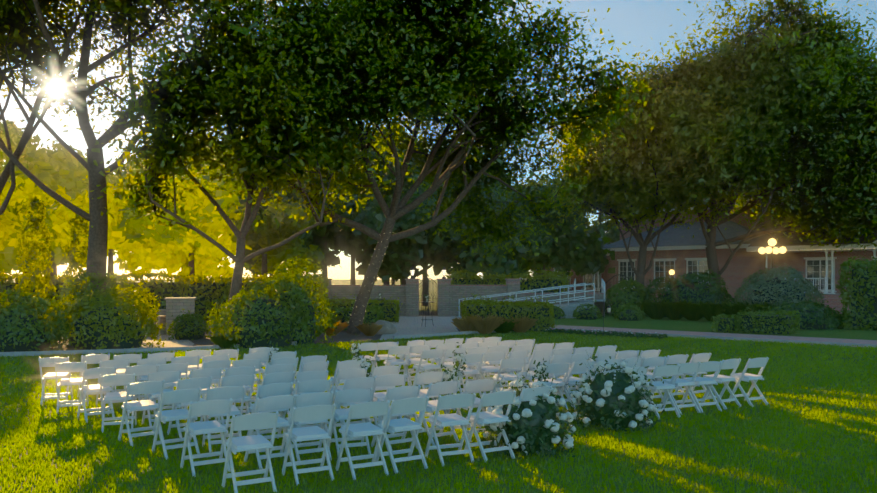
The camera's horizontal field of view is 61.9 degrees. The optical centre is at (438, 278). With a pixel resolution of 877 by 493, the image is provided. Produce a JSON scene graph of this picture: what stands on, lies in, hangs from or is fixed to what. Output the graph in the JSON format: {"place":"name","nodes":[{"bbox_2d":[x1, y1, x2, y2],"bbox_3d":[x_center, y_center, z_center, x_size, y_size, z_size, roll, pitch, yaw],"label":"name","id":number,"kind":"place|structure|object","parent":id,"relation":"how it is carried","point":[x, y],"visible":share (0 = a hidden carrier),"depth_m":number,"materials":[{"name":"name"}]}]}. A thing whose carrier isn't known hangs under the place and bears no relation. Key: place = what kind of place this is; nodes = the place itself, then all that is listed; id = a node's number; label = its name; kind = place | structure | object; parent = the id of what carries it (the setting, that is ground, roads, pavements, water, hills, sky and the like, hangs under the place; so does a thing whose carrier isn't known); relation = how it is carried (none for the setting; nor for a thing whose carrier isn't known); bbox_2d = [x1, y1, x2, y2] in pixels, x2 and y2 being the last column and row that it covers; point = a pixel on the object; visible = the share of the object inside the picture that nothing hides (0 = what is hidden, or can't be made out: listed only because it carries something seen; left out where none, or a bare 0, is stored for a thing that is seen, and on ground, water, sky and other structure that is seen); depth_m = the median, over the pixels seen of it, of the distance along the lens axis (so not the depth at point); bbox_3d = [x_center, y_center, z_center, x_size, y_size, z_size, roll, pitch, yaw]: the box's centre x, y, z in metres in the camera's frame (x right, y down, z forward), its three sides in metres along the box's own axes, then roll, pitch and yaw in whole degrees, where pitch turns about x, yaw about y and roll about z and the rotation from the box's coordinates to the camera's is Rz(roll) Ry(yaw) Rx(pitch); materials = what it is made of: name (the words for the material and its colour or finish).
{"place":"outdoors","nodes":[
{"label":"outdoors","id":0,"kind":"place"},
{"bbox_2d":[312,293,402,322],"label":"hedge wall","id":1,"kind":"structure","parent":0,"point":[345,301],"depth_m":34.24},
{"bbox_2d":[333,190,451,284],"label":"tree","id":2,"kind":"object","parent":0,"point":[373,220],"depth_m":43.80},
{"bbox_2d":[0,280,876,492],"bbox_3d":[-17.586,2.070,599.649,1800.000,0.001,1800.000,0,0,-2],"label":"lawn","id":3,"kind":"structure","parent":0,"point":[663,323],"depth_m":8.90,"materials":[{"name":"plant"}]},
{"bbox_2d":[0,286,70,351],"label":"shrub","id":4,"kind":"object","parent":3,"relation":"on","point":[26,299],"depth_m":20.34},
{"bbox_2d":[39,357,72,403],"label":"folding chair","id":5,"kind":"object","parent":3,"relation":"on","point":[48,362],"visible":0.9,"depth_m":12.00,"materials":[{"name":"white paint"}]},
{"bbox_2d":[0,0,117,214],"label":"tree","id":6,"kind":"object","parent":3,"relation":"on","point":[18,40],"depth_m":26.30,"materials":[{"name":"plant"}]},
{"bbox_2d":[55,362,88,412],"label":"folding chair","id":7,"kind":"object","parent":3,"relation":"on","point":[70,367],"visible":0.77,"depth_m":11.30,"materials":[{"name":"white paint"}]},
{"bbox_2d":[77,366,116,422],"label":"folding chair","id":8,"kind":"object","parent":3,"relation":"on","point":[93,373],"visible":0.9,"depth_m":10.62,"materials":[{"name":"white paint"}]},
{"bbox_2d":[43,265,152,345],"bbox_3d":[-11.114,1.192,23.797,3.371,3.269,3.161,0,0,-2],"label":"shrub","id":9,"kind":"object","parent":3,"relation":"on","point":[95,277],"depth_m":23.52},
{"bbox_2d":[41,281,165,349],"bbox_3d":[-9.988,1.379,21.894,3.622,2.589,2.960,0,0,-2],"label":"shrub","id":10,"kind":"object","parent":3,"relation":"on","point":[151,329],"depth_m":21.33,"materials":[{"name":"plant"}]},
{"bbox_2d":[99,373,136,432],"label":"folding chair","id":11,"kind":"object","parent":3,"relation":"on","point":[116,380],"visible":0.79,"depth_m":9.88,"materials":[{"name":"white paint"}]},
{"bbox_2d":[122,364,157,415],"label":"folding chair","id":12,"kind":"object","parent":3,"relation":"on","point":[139,370],"visible":0.38,"depth_m":10.87,"materials":[{"name":"white paint"}]},
{"bbox_2d":[118,380,164,445],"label":"folding chair","id":13,"kind":"object","parent":3,"relation":"on","point":[147,387],"visible":0.9,"depth_m":9.19,"materials":[{"name":"white paint"}]},
{"bbox_2d":[0,341,296,355],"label":"lawn curb","id":14,"kind":"structure","parent":3,"relation":"on","point":[74,352],"depth_m":20.14,"materials":[{"name":"concrete"}]},
{"bbox_2d":[142,371,181,425],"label":"folding chair","id":15,"kind":"object","parent":3,"relation":"on","point":[170,376],"visible":0.44,"depth_m":10.11,"materials":[{"name":"white paint"}]},
{"bbox_2d":[0,267,328,321],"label":"hedge","id":16,"kind":"object","parent":3,"relation":"on","point":[179,279],"depth_m":34.22,"materials":[{"name":"plant"}]},
{"bbox_2d":[0,0,337,295],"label":"tree","id":17,"kind":"object","parent":3,"relation":"on","point":[97,246],"depth_m":25.78,"materials":[{"name":"plant"}]},
{"bbox_2d":[154,363,187,408],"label":"folding chair","id":18,"kind":"object","parent":3,"relation":"on","point":[181,367],"visible":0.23,"depth_m":11.10,"materials":[{"name":"white paint"}]},
{"bbox_2d":[112,131,233,185],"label":"tree","id":19,"kind":"object","parent":3,"relation":"on","point":[123,174],"depth_m":57.15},
{"bbox_2d":[152,388,201,459],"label":"folding chair","id":20,"kind":"object","parent":3,"relation":"on","point":[180,396],"visible":0.79,"depth_m":8.53,"materials":[{"name":"white paint"}]},
{"bbox_2d":[163,309,212,339],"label":"bush","id":21,"kind":"object","parent":3,"relation":"on","point":[197,317],"depth_m":24.59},
{"bbox_2d":[167,376,211,437],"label":"folding chair","id":22,"kind":"object","parent":3,"relation":"on","point":[198,383],"visible":0.4,"depth_m":9.48,"materials":[{"name":"white paint"}]},
{"bbox_2d":[185,368,221,419],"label":"folding chair","id":23,"kind":"object","parent":3,"relation":"on","point":[213,373],"visible":0.25,"depth_m":10.45,"materials":[{"name":"white paint"}]},
{"bbox_2d":[180,398,232,475],"bbox_3d":[-2.512,1.682,7.909,0.440,0.799,0.491,0,0,-32],"label":"folding chair","id":24,"kind":"object","parent":3,"relation":"on","point":[208,407],"visible":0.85,"depth_m":7.80,"materials":[{"name":"white paint"}]},
{"bbox_2d":[63,0,383,335],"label":"tree","id":25,"kind":"object","parent":3,"relation":"on","point":[202,100],"depth_m":22.33,"materials":[{"name":"plant"}]},
{"bbox_2d":[202,385,244,452],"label":"folding chair","id":26,"kind":"object","parent":3,"relation":"on","point":[225,392],"visible":0.58,"depth_m":8.74,"materials":[{"name":"white paint"}]},
{"bbox_2d":[215,374,254,429],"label":"folding chair","id":27,"kind":"object","parent":3,"relation":"on","point":[242,380],"visible":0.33,"depth_m":9.76,"materials":[{"name":"white paint"}]},
{"bbox_2d":[224,366,255,413],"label":"folding chair","id":28,"kind":"object","parent":3,"relation":"on","point":[234,371],"visible":0.27,"depth_m":10.68,"materials":[{"name":"white paint"}]},
{"bbox_2d":[222,411,278,492],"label":"folding chair","id":29,"kind":"object","parent":3,"relation":"on","point":[252,421],"visible":0.96,"depth_m":7.06,"materials":[{"name":"white paint"}]},
{"bbox_2d":[46,311,461,350],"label":"bed mulch","id":30,"kind":"object","parent":3,"relation":"on","point":[342,336],"depth_m":25.17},
{"bbox_2d":[11,193,55,315],"bbox_3d":[-16.255,-0.649,29.491,1.420,5.567,1.601,0,0,25],"label":"cypress","id":31,"kind":"object","parent":30,"relation":"on","point":[33,205],"visible":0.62,"depth_m":29.28,"materials":[{"name":"green plant"}]},
{"bbox_2d":[0,174,70,272],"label":"hedgerow tree","id":32,"kind":"object","parent":30,"relation":"on","point":[29,188],"depth_m":36.58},
{"bbox_2d":[0,153,85,264],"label":"tree","id":33,"kind":"object","parent":30,"relation":"on","point":[44,172],"depth_m":40.09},
{"bbox_2d":[0,198,87,277],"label":"tree","id":34,"kind":"object","parent":30,"relation":"on","point":[9,255],"depth_m":36.32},
{"bbox_2d":[60,207,88,305],"bbox_3d":[-14.699,-0.401,29.893,1.667,5.096,1.356,0,0,23],"label":"cypress","id":35,"kind":"object","parent":30,"relation":"on","point":[83,224],"visible":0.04,"depth_m":29.68,"materials":[{"name":"green plant"}]},
{"bbox_2d":[43,183,197,281],"bbox_3d":[-16.299,-1.551,37.266,7.435,7.242,6.733,0,0,-2],"label":"hedgerow tree","id":36,"kind":"object","parent":30,"relation":"on","point":[142,256],"depth_m":37.17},
{"bbox_2d":[111,168,271,281],"bbox_3d":[-13.548,-2.104,39.187,8.927,8.348,8.838,0,0,-2],"label":"tree","id":37,"kind":"object","parent":30,"relation":"on","point":[136,232],"depth_m":36.95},
{"bbox_2d":[141,177,245,281],"bbox_3d":[-13.462,-1.693,39.574,5.842,7.525,6.039,0,0,-2],"label":"hedgerow tree","id":38,"kind":"object","parent":30,"relation":"on","point":[213,254],"depth_m":38.42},
{"bbox_2d":[233,177,338,280],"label":"tree","id":39,"kind":"object","parent":30,"relation":"on","point":[324,232],"depth_m":42.48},
{"bbox_2d":[204,271,315,349],"bbox_3d":[-5.401,1.299,22.353,3.382,3.034,3.063,0,0,-2],"label":"shrub","id":40,"kind":"object","parent":3,"relation":"on","point":[230,307],"depth_m":21.64,"materials":[{"name":"plant"}]},
{"bbox_2d":[244,394,295,468],"bbox_3d":[-1.887,1.682,8.191,0.440,0.799,0.491,0,0,-33],"label":"folding chair","id":41,"kind":"object","parent":3,"relation":"on","point":[276,402],"visible":0.67,"depth_m":8.07,"materials":[{"name":"white paint"}]},
{"bbox_2d":[247,382,292,443],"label":"folding chair","id":42,"kind":"object","parent":3,"relation":"on","point":[273,389],"visible":0.46,"depth_m":9.02,"materials":[{"name":"white paint"}]},
{"bbox_2d":[259,371,294,429],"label":"folding chair","id":43,"kind":"object","parent":3,"relation":"on","point":[280,377],"visible":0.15,"depth_m":10.03,"materials":[{"name":"white paint"}]},
{"bbox_2d":[108,316,461,353],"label":"plaza pavers","id":44,"kind":"object","parent":3,"relation":"on","point":[405,325],"visible":0.16,"depth_m":29.56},
{"bbox_2d":[136,297,195,335],"bbox_3d":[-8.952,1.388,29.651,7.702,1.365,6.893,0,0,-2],"label":"stone pillar","id":45,"kind":"structure","parent":44,"relation":"on","point":[175,306],"depth_m":26.40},
{"bbox_2d":[196,200,325,275],"bbox_3d":[-9.081,-1.032,38.506,6.480,6.205,5.475,0,0,-2],"label":"hedgerow tree","id":46,"kind":"object","parent":44,"relation":"on","point":[271,229],"depth_m":37.39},
{"bbox_2d":[459,278,604,317],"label":"ramp railings","id":47,"kind":"object","parent":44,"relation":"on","point":[568,308],"depth_m":38.25,"materials":[{"name":"metal"}]},
{"bbox_2d":[243,186,341,274],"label":"tree","id":48,"kind":"object","parent":3,"relation":"on","point":[330,256],"depth_m":45.32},
{"bbox_2d":[262,254,336,344],"bbox_3d":[-4.522,1.115,23.404,2.700,3.828,2.677,0,0,-2],"label":"shrub","id":49,"kind":"object","parent":3,"relation":"on","point":[296,274],"depth_m":23.00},
{"bbox_2d":[284,391,332,460],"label":"folding chair","id":50,"kind":"object","parent":3,"relation":"on","point":[315,398],"visible":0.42,"depth_m":8.27,"materials":[{"name":"white paint"}]},
{"bbox_2d":[282,404,335,484],"bbox_3d":[-1.350,1.682,7.600,0.440,0.799,0.491,0,0,-27],"label":"folding chair","id":51,"kind":"object","parent":3,"relation":"on","point":[309,413],"visible":1,"depth_m":7.49,"materials":[{"name":"white paint"}]},
{"bbox_2d":[291,370,327,425],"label":"folding chair","id":52,"kind":"object","parent":3,"relation":"on","point":[311,375],"visible":0.33,"depth_m":10.16,"materials":[{"name":"white paint"}]},
{"bbox_2d":[293,379,331,442],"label":"folding chair","id":53,"kind":"object","parent":3,"relation":"on","point":[312,386],"visible":0.29,"depth_m":9.29,"materials":[{"name":"white paint"}]},
{"bbox_2d":[312,300,385,330],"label":"hedge","id":54,"kind":"object","parent":3,"relation":"on","point":[378,310],"depth_m":28.80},
{"bbox_2d":[330,367,367,422],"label":"folding chair","id":55,"kind":"object","parent":3,"relation":"on","point":[350,373],"visible":0.33,"depth_m":10.50,"materials":[{"name":"white paint"}]},
{"bbox_2d":[328,388,372,454],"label":"folding chair","id":56,"kind":"object","parent":3,"relation":"on","point":[351,395],"visible":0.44,"depth_m":8.57,"materials":[{"name":"white paint"}]},
{"bbox_2d":[332,376,375,436],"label":"folding chair","id":57,"kind":"object","parent":3,"relation":"on","point":[362,383],"visible":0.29,"depth_m":9.52,"materials":[{"name":"white paint"}]},
{"bbox_2d":[335,400,389,479],"bbox_3d":[-0.807,1.682,7.797,0.440,0.799,0.491,0,0,-28],"label":"folding chair","id":58,"kind":"object","parent":3,"relation":"on","point":[361,410],"visible":0.94,"depth_m":7.69,"materials":[{"name":"white paint"}]},
{"bbox_2d":[367,374,406,425],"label":"folding chair","id":59,"kind":"object","parent":3,"relation":"on","point":[391,380],"visible":0.42,"depth_m":9.81,"materials":[{"name":"white paint"}]},
{"bbox_2d":[371,385,420,450],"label":"folding chair","id":60,"kind":"object","parent":3,"relation":"on","point":[401,392],"visible":0.44,"depth_m":8.77,"materials":[{"name":"white paint"}]},
{"bbox_2d":[384,346,410,385],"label":"folding chair","id":61,"kind":"object","parent":3,"relation":"on","point":[399,350],"visible":0.58,"depth_m":13.97,"materials":[{"name":"white paint"}]},
{"bbox_2d":[121,0,674,334],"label":"tree","id":62,"kind":"object","parent":3,"relation":"on","point":[421,39],"depth_m":25.40,"materials":[{"name":"plant"}]},
{"bbox_2d":[375,396,428,472],"bbox_3d":[-0.404,1.682,8.049,0.440,0.799,0.491,0,0,-31],"label":"folding chair","id":63,"kind":"object","parent":3,"relation":"on","point":[406,405],"visible":0.88,"depth_m":7.94,"materials":[{"name":"white paint"}]},
{"bbox_2d":[404,371,444,421],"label":"folding chair","id":64,"kind":"object","parent":3,"relation":"on","point":[428,377],"visible":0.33,"depth_m":10.09,"materials":[{"name":"white paint"}]},
{"bbox_2d":[412,349,443,388],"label":"folding chair","id":65,"kind":"object","parent":3,"relation":"on","point":[436,353],"visible":0.73,"depth_m":13.28,"materials":[{"name":"white paint"}]},
{"bbox_2d":[415,380,459,445],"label":"folding chair","id":66,"kind":"object","parent":3,"relation":"on","point":[446,387],"visible":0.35,"depth_m":9.15,"materials":[{"name":"white paint"}]},
{"bbox_2d":[425,393,475,465],"bbox_3d":[0.133,1.682,8.334,0.440,0.799,0.491,0,0,-23],"label":"folding chair","id":67,"kind":"object","parent":3,"relation":"on","point":[452,401],"visible":0.94,"depth_m":8.22,"materials":[{"name":"white paint"}]},
{"bbox_2d":[320,279,603,316],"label":"wall","id":68,"kind":"structure","parent":3,"relation":"on","point":[407,294],"depth_m":39.72,"materials":[{"name":"grey concrete"}]},
{"bbox_2d":[449,353,483,396],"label":"folding chair","id":69,"kind":"object","parent":3,"relation":"on","point":[472,358],"visible":0.52,"depth_m":12.56,"materials":[{"name":"white paint"}]},
{"bbox_2d":[450,378,496,437],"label":"folding chair","id":70,"kind":"object","parent":3,"relation":"on","point":[479,385],"visible":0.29,"depth_m":9.35,"materials":[{"name":"white paint"}]},
{"bbox_2d":[466,313,504,333],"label":"ornamental grass","id":71,"kind":"object","parent":3,"relation":"on","point":[491,323],"depth_m":26.98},
{"bbox_2d":[464,390,515,460],"bbox_3d":[0.595,1.682,8.492,0.440,0.799,0.491,0,0,-28],"label":"folding chair","id":72,"kind":"object","parent":3,"relation":"on","point":[493,399],"visible":0.79,"depth_m":8.38,"materials":[{"name":"white paint"}]},
{"bbox_2d":[474,351,505,393],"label":"folding chair","id":73,"kind":"object","parent":3,"relation":"on","point":[493,356],"visible":0.67,"depth_m":12.84,"materials":[{"name":"white paint"}]},
{"bbox_2d":[445,187,558,279],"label":"tree","id":74,"kind":"object","parent":3,"relation":"on","point":[499,265],"depth_m":44.28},
{"bbox_2d":[456,293,557,332],"bbox_3d":[2.684,1.364,29.033,3.957,1.569,2.597,0,0,-2],"label":"hedge","id":75,"kind":"object","parent":3,"relation":"on","point":[510,304],"depth_m":28.07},
{"bbox_2d":[493,358,526,391],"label":"folding chair","id":76,"kind":"object","parent":3,"relation":"on","point":[514,363],"visible":0.75,"depth_m":11.82,"materials":[{"name":"white paint"}]},
{"bbox_2d":[499,386,551,455],"bbox_3d":[1.059,1.682,8.835,0.440,0.799,0.491,0,0,-34],"label":"folding chair","id":77,"kind":"object","parent":3,"relation":"on","point":[529,394],"visible":0.23,"depth_m":8.62,"materials":[{"name":"white paint"}]},
{"bbox_2d":[473,371,587,460],"bbox_3d":[1.091,1.718,8.905,1.490,1.272,1.480,0,0,-2],"label":"floral arrangement","id":78,"kind":"object","parent":3,"relation":"on","point":[547,400],"depth_m":8.60,"materials":[{"name":"plant"}]},
{"bbox_2d":[534,363,569,409],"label":"folding chair","id":79,"kind":"object","parent":3,"relation":"on","point":[553,368],"visible":0.52,"depth_m":11.16,"materials":[{"name":"white paint"}]},
{"bbox_2d":[513,172,619,242],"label":"tree","id":80,"kind":"object","parent":3,"relation":"on","point":[613,234],"depth_m":72.12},
{"bbox_2d":[557,360,593,409],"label":"folding chair","id":81,"kind":"object","parent":3,"relation":"on","point":[570,379],"visible":0.46,"depth_m":11.42,"materials":[{"name":"white paint"}]},
{"bbox_2d":[572,299,602,319],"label":"box ball shrub","id":82,"kind":"object","parent":3,"relation":"on","point":[576,313],"depth_m":36.82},
{"bbox_2d":[542,327,667,338],"bbox_3d":[5.956,1.978,26.596,4.873,0.248,1.156,0,0,39],"label":"flower bed","id":83,"kind":"object","parent":3,"relation":"on","point":[617,334],"depth_m":26.24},
{"bbox_2d":[560,351,664,433],"bbox_3d":[2.500,1.698,10.371,1.544,1.372,1.560,0,0,-2],"label":"floral arrangement","id":84,"kind":"object","parent":3,"relation":"on","point":[610,387],"depth_m":10.06,"materials":[{"name":"plant"}]},
{"bbox_2d":[605,276,652,316],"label":"shrub","id":85,"kind":"object","parent":3,"relation":"on","point":[622,284],"depth_m":40.26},
{"bbox_2d":[612,300,646,320],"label":"box ball shrub","id":86,"kind":"object","parent":3,"relation":"on","point":[640,315],"depth_m":35.89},
{"bbox_2d":[528,45,775,292],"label":"tree","id":87,"kind":"object","parent":3,"relation":"on","point":[681,119],"depth_m":40.97,"materials":[{"name":"plant"}]},
{"bbox_2d":[632,298,676,319],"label":"bush","id":88,"kind":"object","parent":3,"relation":"on","point":[656,311],"depth_m":36.79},
{"bbox_2d":[641,365,680,418],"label":"folding chair","id":89,"kind":"object","parent":3,"relation":"on","point":[668,370],"visible":0.69,"depth_m":10.90,"materials":[{"name":"white paint"}]},
{"bbox_2d":[658,362,700,413],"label":"folding chair","id":90,"kind":"object","parent":3,"relation":"on","point":[692,367],"visible":0.75,"depth_m":11.25,"materials":[{"name":"white paint"}]},
{"bbox_2d":[644,268,734,316],"bbox_3d":[13.822,1.208,39.802,5.525,3.542,3.973,0,0,-2],"label":"shrub","id":91,"kind":"object","parent":3,"relation":"on","point":[716,290],"depth_m":39.06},
{"bbox_2d":[670,298,717,320],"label":"bush","id":92,"kind":"object","parent":3,"relation":"on","point":[690,312],"depth_m":35.70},
{"bbox_2d":[683,361,721,411],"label":"folding chair","id":93,"kind":"object","parent":3,"relation":"on","point":[708,367],"visible":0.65,"depth_m":11.42,"materials":[{"name":"white paint"}]},
{"bbox_2d":[536,184,876,313],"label":"brick building","id":94,"kind":"structure","parent":3,"relation":"on","point":[694,251],"depth_m":48.84,"materials":[{"name":"red brick"}]},
{"bbox_2d":[700,358,740,408],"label":"folding chair","id":95,"kind":"object","parent":3,"relation":"on","point":[729,364],"visible":0.69,"depth_m":11.76,"materials":[{"name":"white paint"}]},
{"bbox_2d":[567,0,876,297],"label":"tree","id":96,"kind":"object","parent":3,"relation":"on","point":[804,73],"depth_m":39.31,"materials":[{"name":"plant"}]},
{"bbox_2d":[710,308,741,332],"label":"hedge","id":97,"kind":"object","parent":3,"relation":"on","point":[716,319],"depth_m":27.94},
{"bbox_2d":[729,357,768,405],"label":"folding chair","id":98,"kind":"object","parent":3,"relation":"on","point":[753,363],"visible":0.88,"depth_m":11.93,"materials":[{"name":"white paint"}]},
{"bbox_2d":[733,305,801,334],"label":"hedge","id":99,"kind":"object","parent":3,"relation":"on","point":[752,314],"depth_m":27.20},
{"bbox_2d":[734,263,827,310],"bbox_3d":[16.644,1.211,35.984,3.999,3.940,4.183,0,0,-2],"label":"round shrub","id":100,"kind":"object","parent":3,"relation":"on","point":[792,274],"depth_m":34.99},
{"bbox_2d":[766,296,845,330],"bbox_3d":[15.214,1.597,30.405,3.496,1.744,3.052,0,0,-2],"label":"shrub","id":101,"kind":"object","parent":3,"relation":"on","point":[828,310],"depth_m":29.60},
{"bbox_2d":[835,255,876,330],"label":"tall hedge","id":102,"kind":"object","parent":3,"relation":"on","point":[859,265],"depth_m":29.33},
{"bbox_2d":[0,0,876,324],"label":"sky","id":103,"kind":"structure","parent":0,"point":[637,22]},
{"bbox_2d":[445,267,570,292],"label":"hedge wall","id":104,"kind":"structure","parent":0,"point":[563,279],"depth_m":41.51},
{"bbox_2d":[554,325,876,346],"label":"walkway","id":105,"kind":"structure","parent":0,"point":[739,335],"depth_m":26.42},
{"bbox_2d":[555,328,876,346],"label":"walkway edge","id":106,"kind":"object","parent":105,"relation":"on","point":[797,341],"depth_m":24.05,"materials":[{"name":"concrete"}]},
{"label":"haze","id":107,"kind":"object","parent":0,"visible":0},
{"bbox_2d":[0,119,86,281],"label":"tree","id":108,"kind":"object","parent":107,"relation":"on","point":[69,160],"depth_m":56.94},
{"bbox_2d":[18,166,145,275],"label":"tree","id":109,"kind":"object","parent":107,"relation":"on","point":[77,175],"depth_m":49.36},
{"bbox_2d":[271,168,374,276],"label":"tree","id":110,"kind":"object","parent":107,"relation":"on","point":[340,212],"depth_m":44.18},
{"bbox_2d":[286,123,433,276],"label":"tree","id":111,"kind":"object","parent":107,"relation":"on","point":[407,184],"depth_m":46.56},
{"bbox_2d":[327,194,458,284],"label":"tree","id":112,"kind":"object","parent":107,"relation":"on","point":[402,249],"depth_m":45.07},
{"bbox_2d":[358,177,457,305],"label":"tree","id":113,"kind":"object","parent":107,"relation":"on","point":[439,265],"depth_m":52.17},
{"bbox_2d":[421,184,480,279],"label":"tree","id":114,"kind":"object","parent":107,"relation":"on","point":[453,250],"depth_m":46.90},
{"bbox_2d":[503,185,614,276],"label":"tree","id":115,"kind":"object","parent":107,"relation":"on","point":[568,254],"depth_m":48.49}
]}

